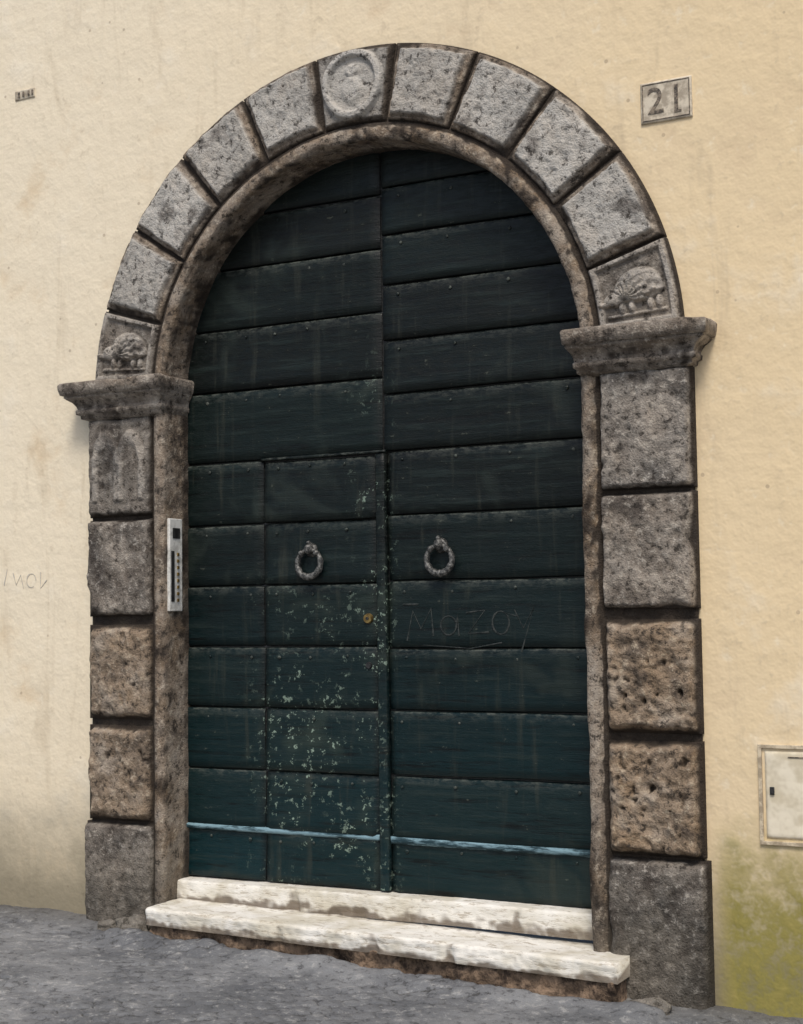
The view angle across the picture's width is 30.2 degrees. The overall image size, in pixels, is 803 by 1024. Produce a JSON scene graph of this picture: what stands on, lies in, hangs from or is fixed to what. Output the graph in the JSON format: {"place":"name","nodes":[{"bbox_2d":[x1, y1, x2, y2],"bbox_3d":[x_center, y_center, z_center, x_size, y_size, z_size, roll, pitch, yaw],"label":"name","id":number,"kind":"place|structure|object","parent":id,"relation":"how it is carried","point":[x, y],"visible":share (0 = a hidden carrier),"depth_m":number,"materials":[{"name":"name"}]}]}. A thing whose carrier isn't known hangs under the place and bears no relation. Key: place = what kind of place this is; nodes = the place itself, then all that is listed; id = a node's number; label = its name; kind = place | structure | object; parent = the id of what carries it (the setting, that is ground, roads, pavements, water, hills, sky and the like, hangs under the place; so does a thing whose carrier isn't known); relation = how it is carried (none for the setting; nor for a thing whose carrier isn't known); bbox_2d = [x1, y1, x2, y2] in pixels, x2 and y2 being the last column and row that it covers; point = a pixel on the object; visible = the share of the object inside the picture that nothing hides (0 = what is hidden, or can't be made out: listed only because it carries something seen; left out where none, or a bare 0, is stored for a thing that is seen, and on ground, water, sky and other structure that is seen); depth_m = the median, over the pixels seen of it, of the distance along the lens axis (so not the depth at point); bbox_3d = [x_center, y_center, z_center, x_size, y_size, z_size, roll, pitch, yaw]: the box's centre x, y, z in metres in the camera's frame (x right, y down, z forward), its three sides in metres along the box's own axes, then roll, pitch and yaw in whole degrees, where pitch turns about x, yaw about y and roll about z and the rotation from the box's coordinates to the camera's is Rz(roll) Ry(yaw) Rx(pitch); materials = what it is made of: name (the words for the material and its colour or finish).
{"place":"outdoors","nodes":[
{"label":"outdoors","id":0,"kind":"place"},
{"bbox_2d":[0,905,802,1023],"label":"street pavement","id":1,"kind":"structure","parent":0,"point":[57,966],"depth_m":5.91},
{"bbox_2d":[97,919,116,930],"bbox_3d":[-1.370,1.935,6.958,0.142,0.073,0.081,-3,-4,28],"label":"loose stone","id":2,"kind":"object","parent":1,"relation":"on","point":[105,925],"visible":0.64,"depth_m":6.93,"materials":[{"name":"grey stone"}]},
{"bbox_2d":[115,913,150,930],"bbox_3d":[-1.239,1.923,6.878,0.220,0.136,0.128,-3,-4,28],"label":"loose stone","id":3,"kind":"object","parent":1,"relation":"on","point":[137,921],"visible":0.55,"depth_m":6.85,"materials":[{"name":"grey stone"}]},
{"bbox_2d":[57,43,716,1009],"bbox_3d":[-0.128,0.048,6.673,3.222,4.274,0.498,-3,-4,28],"label":"stone arch portal","id":4,"kind":"object","parent":1,"relation":"on","point":[565,171],"visible":0.95,"depth_m":6.31,"materials":[{"name":"grey stone"}]},
{"bbox_2d":[167,518,181,610],"bbox_3d":[-1.076,0.252,7.088,0.024,0.440,0.100,-3,-4,28],"label":"intercom panel","id":5,"kind":"object","parent":4,"relation":"attached to","point":[174,565],"visible":1,"depth_m":7.07,"materials":[{"name":"metal"}]},
{"bbox_2d":[191,154,589,891],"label":"backing boards","id":6,"kind":"object","parent":4,"relation":"attached to","point":[375,518],"visible":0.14,"depth_m":6.80,"materials":[{"name":"black wood"}]},
{"bbox_2d":[188,461,264,526],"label":"plank","id":7,"kind":"object","parent":6,"relation":"attached to","point":[226,494],"visible":0.98,"depth_m":7.12,"materials":[{"name":"green paint"}]},
{"bbox_2d":[188,525,264,586],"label":"plank","id":8,"kind":"object","parent":6,"relation":"attached to","point":[226,556],"visible":0.99,"depth_m":7.09,"materials":[{"name":"green paint"}]},
{"bbox_2d":[188,706,265,769],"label":"plank","id":9,"kind":"object","parent":6,"relation":"attached to","point":[226,737],"visible":1,"depth_m":7.03,"materials":[{"name":"green paint"}]},
{"bbox_2d":[188,647,265,706],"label":"plank","id":10,"kind":"object","parent":6,"relation":"attached to","point":[228,676],"visible":1,"depth_m":7.06,"materials":[{"name":"green paint"}]},
{"bbox_2d":[188,586,265,645],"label":"plank","id":11,"kind":"object","parent":6,"relation":"attached to","point":[229,616],"visible":1,"depth_m":7.08,"materials":[{"name":"green paint"}]},
{"bbox_2d":[188,767,266,826],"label":"plank","id":12,"kind":"object","parent":6,"relation":"attached to","point":[227,796],"visible":1,"depth_m":7.01,"materials":[{"name":"green paint"}]},
{"bbox_2d":[189,828,266,879],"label":"plank","id":13,"kind":"object","parent":6,"relation":"attached to","point":[230,854],"visible":0.99,"depth_m":7.00,"materials":[{"name":"green paint"}]},
{"bbox_2d":[186,822,379,840],"bbox_3d":[-0.571,1.472,6.880,1.080,0.026,0.035,-3,-4,28],"label":"blue rail","id":14,"kind":"object","parent":6,"relation":"attached to","point":[257,829],"visible":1,"depth_m":6.87,"materials":[{"name":"paint"}]},
{"bbox_2d":[188,378,382,464],"bbox_3d":[-0.573,-0.417,7.019,1.112,0.340,0.045,-3,-4,28],"label":"plank","id":15,"kind":"object","parent":6,"relation":"attached to","point":[327,418],"visible":0.99,"depth_m":6.98,"materials":[{"name":"green paint"}]},
{"bbox_2d":[188,313,382,395],"bbox_3d":[-0.577,-0.736,7.041,1.112,0.301,0.050,-3,-4,28],"label":"plank","id":16,"kind":"object","parent":6,"relation":"attached to","point":[348,348],"visible":0.96,"depth_m":6.99,"materials":[{"name":"green paint"}]},
{"bbox_2d":[196,250,381,333],"bbox_3d":[-0.581,-1.030,7.060,1.112,0.290,0.048,-3,-4,28],"label":"plank","id":17,"kind":"object","parent":6,"relation":"attached to","point":[300,291],"visible":0.92,"depth_m":7.00,"materials":[{"name":"green paint"}]},
{"bbox_2d":[220,197,380,271],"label":"plank","id":18,"kind":"object","parent":6,"relation":"attached to","point":[324,231],"visible":0.77,"depth_m":6.97,"materials":[{"name":"green paint"}]},
{"bbox_2d":[264,456,375,522],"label":"wicket plank","id":19,"kind":"object","parent":6,"relation":"attached to","point":[336,489],"visible":1,"depth_m":6.87,"materials":[{"name":"green paint"}]},
{"bbox_2d":[260,450,387,461],"bbox_3d":[-0.364,-0.260,6.888,0.670,0.014,0.038,-3,-4,28],"label":"wicket head strip","id":20,"kind":"object","parent":19,"relation":"on","point":[323,455],"visible":1,"depth_m":6.87,"materials":[{"name":"green paint"}]},
{"bbox_2d":[264,519,375,584],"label":"wicket plank","id":21,"kind":"object","parent":6,"relation":"attached to","point":[348,556],"visible":1,"depth_m":6.84,"materials":[{"name":"green paint"}]},
{"bbox_2d":[295,541,322,580],"bbox_3d":[-0.424,0.224,6.847,0.150,0.185,0.053,-3,-4,28],"label":"door knocker","id":22,"kind":"object","parent":21,"relation":"attached to","point":[310,549],"depth_m":6.83,"materials":[{"name":"metal"}]},
{"bbox_2d":[265,583,376,645],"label":"wicket plank","id":23,"kind":"object","parent":6,"relation":"attached to","point":[323,615],"visible":1,"depth_m":6.83,"materials":[{"name":"green paint"}]},
{"bbox_2d":[363,613,372,623],"bbox_3d":[-0.151,0.479,6.708,0.048,0.048,0.014,-3,-4,28],"label":"lock cylinder","id":24,"kind":"object","parent":23,"relation":"attached to","point":[370,619],"visible":1,"depth_m":6.70,"materials":[{"name":"gold metal"}]},
{"bbox_2d":[264,153,379,213],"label":"plank","id":25,"kind":"object","parent":6,"relation":"attached to","point":[352,179],"visible":0.3,"depth_m":6.92,"materials":[{"name":"green paint"}]},
{"bbox_2d":[266,646,377,708],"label":"wicket plank","id":26,"kind":"object","parent":6,"relation":"attached to","point":[327,677],"visible":1,"depth_m":6.81,"materials":[{"name":"green paint"}]},
{"bbox_2d":[366,662,371,668],"bbox_3d":[-0.147,0.689,6.696,0.032,0.032,0.010,-3,-4,28],"label":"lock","id":27,"kind":"object","parent":26,"relation":"attached to","point":[368,665],"visible":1,"depth_m":6.69,"materials":[{"name":"grey metal"}]},
{"bbox_2d":[266,708,378,774],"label":"wicket plank","id":28,"kind":"object","parent":6,"relation":"attached to","point":[332,741],"visible":1,"depth_m":6.79,"materials":[{"name":"green paint"}]},
{"bbox_2d":[266,770,379,835],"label":"wicket plank","id":29,"kind":"object","parent":6,"relation":"attached to","point":[338,803],"visible":1,"depth_m":6.77,"materials":[{"name":"green paint"}]},
{"bbox_2d":[267,833,379,889],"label":"wicket plank","id":30,"kind":"object","parent":6,"relation":"attached to","point":[322,861],"visible":1,"depth_m":6.75,"materials":[{"name":"green paint"}]},
{"bbox_2d":[204,186,580,864],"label":"iron nails","id":31,"kind":"object","parent":6,"relation":"attached to","point":[404,590],"visible":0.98,"depth_m":6.74,"materials":[{"name":"green paint"}]},
{"bbox_2d":[381,149,487,188],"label":"plank","id":32,"kind":"object","parent":6,"relation":"attached to","point":[403,167],"visible":0.23,"depth_m":6.72,"materials":[{"name":"green paint"}]},
{"bbox_2d":[382,172,532,235],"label":"plank","id":33,"kind":"object","parent":6,"relation":"attached to","point":[472,198],"visible":0.62,"depth_m":6.64,"materials":[{"name":"green paint"}]},
{"bbox_2d":[382,214,560,285],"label":"plank","id":34,"kind":"object","parent":6,"relation":"attached to","point":[479,248],"visible":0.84,"depth_m":6.59,"materials":[{"name":"green paint"}]},
{"bbox_2d":[383,263,577,340],"bbox_3d":[0.388,-0.925,6.542,1.060,0.255,0.051,-3,-4,28],"label":"plank","id":35,"kind":"object","parent":6,"relation":"attached to","point":[498,300],"visible":0.84,"depth_m":6.54,"materials":[{"name":"green paint"}]},
{"bbox_2d":[383,320,579,394],"bbox_3d":[0.391,-0.677,6.524,1.060,0.247,0.058,-3,-4,28],"label":"plank","id":36,"kind":"object","parent":6,"relation":"attached to","point":[512,354],"visible":0.87,"depth_m":6.53,"materials":[{"name":"green paint"}]},
{"bbox_2d":[384,378,582,451],"bbox_3d":[0.395,-0.424,6.507,1.060,0.259,0.050,-3,-4,28],"label":"plank","id":37,"kind":"object","parent":6,"relation":"attached to","point":[523,412],"visible":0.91,"depth_m":6.50,"materials":[{"name":"green paint"}]},
{"bbox_2d":[388,438,582,514],"bbox_3d":[0.405,-0.150,6.485,1.045,0.291,0.048,-3,-4,28],"label":"plank","id":38,"kind":"object","parent":6,"relation":"attached to","point":[537,475],"visible":0.89,"depth_m":6.48,"materials":[{"name":"green paint"}]},
{"bbox_2d":[388,507,584,580],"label":"plank","id":39,"kind":"object","parent":6,"relation":"attached to","point":[536,543],"visible":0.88,"depth_m":6.45,"materials":[{"name":"green paint"}]},
{"bbox_2d":[424,535,454,576],"bbox_3d":[0.166,0.195,6.536,0.151,0.185,0.053,-3,-4,28],"label":"door knocker","id":40,"kind":"object","parent":39,"relation":"attached to","point":[440,545],"depth_m":6.52,"materials":[{"name":"metal"}]},
{"bbox_2d":[389,577,585,647],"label":"plank","id":41,"kind":"object","parent":6,"relation":"attached to","point":[558,615],"visible":0.88,"depth_m":6.44,"materials":[{"name":"green paint"}]},
{"bbox_2d":[403,603,533,651],"bbox_3d":[0.286,0.501,6.481,0.631,0.216,0.004,-3,-4,28],"label":"scratched graffiti","id":42,"kind":"object","parent":41,"relation":"attached to","point":[493,628],"visible":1,"depth_m":6.47,"materials":[{"name":"paint"}]},
{"bbox_2d":[390,648,587,712],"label":"plank","id":43,"kind":"object","parent":6,"relation":"attached to","point":[552,680],"visible":0.88,"depth_m":6.42,"materials":[{"name":"green paint"}]},
{"bbox_2d":[391,711,589,782],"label":"plank","id":44,"kind":"object","parent":6,"relation":"attached to","point":[533,746],"visible":0.94,"depth_m":6.40,"materials":[{"name":"green paint"}]},
{"bbox_2d":[391,836,589,856],"bbox_3d":[0.417,1.430,6.359,1.045,0.032,0.035,-3,-4,28],"label":"blue rail","id":45,"kind":"object","parent":6,"relation":"attached to","point":[493,847],"visible":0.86,"depth_m":6.36,"materials":[{"name":"paint"}]},
{"bbox_2d":[392,776,590,849],"bbox_3d":[0.424,1.287,6.387,1.045,0.280,0.060,-3,-4,28],"label":"plank","id":46,"kind":"object","parent":6,"relation":"attached to","point":[540,814],"visible":0.88,"depth_m":6.38,"materials":[{"name":"green paint"}]},
{"bbox_2d":[393,844,591,908],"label":"plank","id":47,"kind":"object","parent":6,"relation":"attached to","point":[545,879],"visible":0.91,"depth_m":6.36,"materials":[{"name":"green paint"}]},
{"bbox_2d":[145,876,629,1001],"bbox_3d":[-0.079,1.899,6.426,2.275,0.464,0.437,-3,-4,28],"label":"stone doorstep","id":48,"kind":"object","parent":1,"relation":"on","point":[374,929],"visible":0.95,"depth_m":6.29,"materials":[{"name":"stone"}]},
{"bbox_2d":[375,454,392,890],"bbox_3d":[-0.080,0.706,6.667,0.052,1.940,0.038,-3,-4,28],"label":"meeting stile","id":49,"kind":"object","parent":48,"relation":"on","point":[384,692],"visible":1,"depth_m":6.65,"materials":[{"name":"green paint"}]},
{"bbox_2d":[0,0,802,1017],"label":"stucco wall","id":50,"kind":"structure","parent":1,"relation":"on","point":[116,116],"depth_m":6.42,"materials":[{"name":"beige paint"}]},
{"bbox_2d":[15,87,34,100],"bbox_3d":[-1.940,-2.152,7.681,0.130,0.050,0.022,-3,-4,28],"label":"wall plaque","id":51,"kind":"object","parent":50,"relation":"attached to","point":[25,94],"depth_m":7.67,"materials":[{"name":"tile"}]},
{"bbox_2d":[4,569,46,588],"bbox_3d":[-1.894,0.337,7.503,0.286,0.103,0.003,-3,-4,28],"label":"wall scribble","id":52,"kind":"object","parent":50,"relation":"attached to","point":[26,581],"depth_m":7.50,"materials":[{"name":"grey paint"}]},
{"bbox_2d":[640,75,692,124],"bbox_3d":[1.076,-1.672,6.054,0.215,0.170,0.023,-3,-4,28],"label":"house number plaque","id":53,"kind":"object","parent":50,"relation":"attached to","point":[666,100],"visible":1,"depth_m":6.04,"materials":[{"name":"tile"}]},
{"bbox_2d":[757,744,802,846],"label":"utility hatch","id":54,"kind":"object","parent":50,"relation":"attached to","point":[784,789],"visible":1,"depth_m":5.68,"materials":[{"name":"paint"}]},
{"bbox_2d":[765,751,802,839],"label":"hatch door","id":55,"kind":"structure","parent":54,"relation":"in","point":[784,809],"depth_m":5.67,"materials":[{"name":"paint"}]},
{"bbox_2d":[630,997,671,1015],"bbox_3d":[0.947,1.895,5.706,0.180,0.079,0.116,-3,-4,28],"label":"loose stone","id":56,"kind":"object","parent":1,"relation":"on","point":[662,1004],"visible":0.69,"depth_m":5.67,"materials":[{"name":"grey stone"}]}
]}

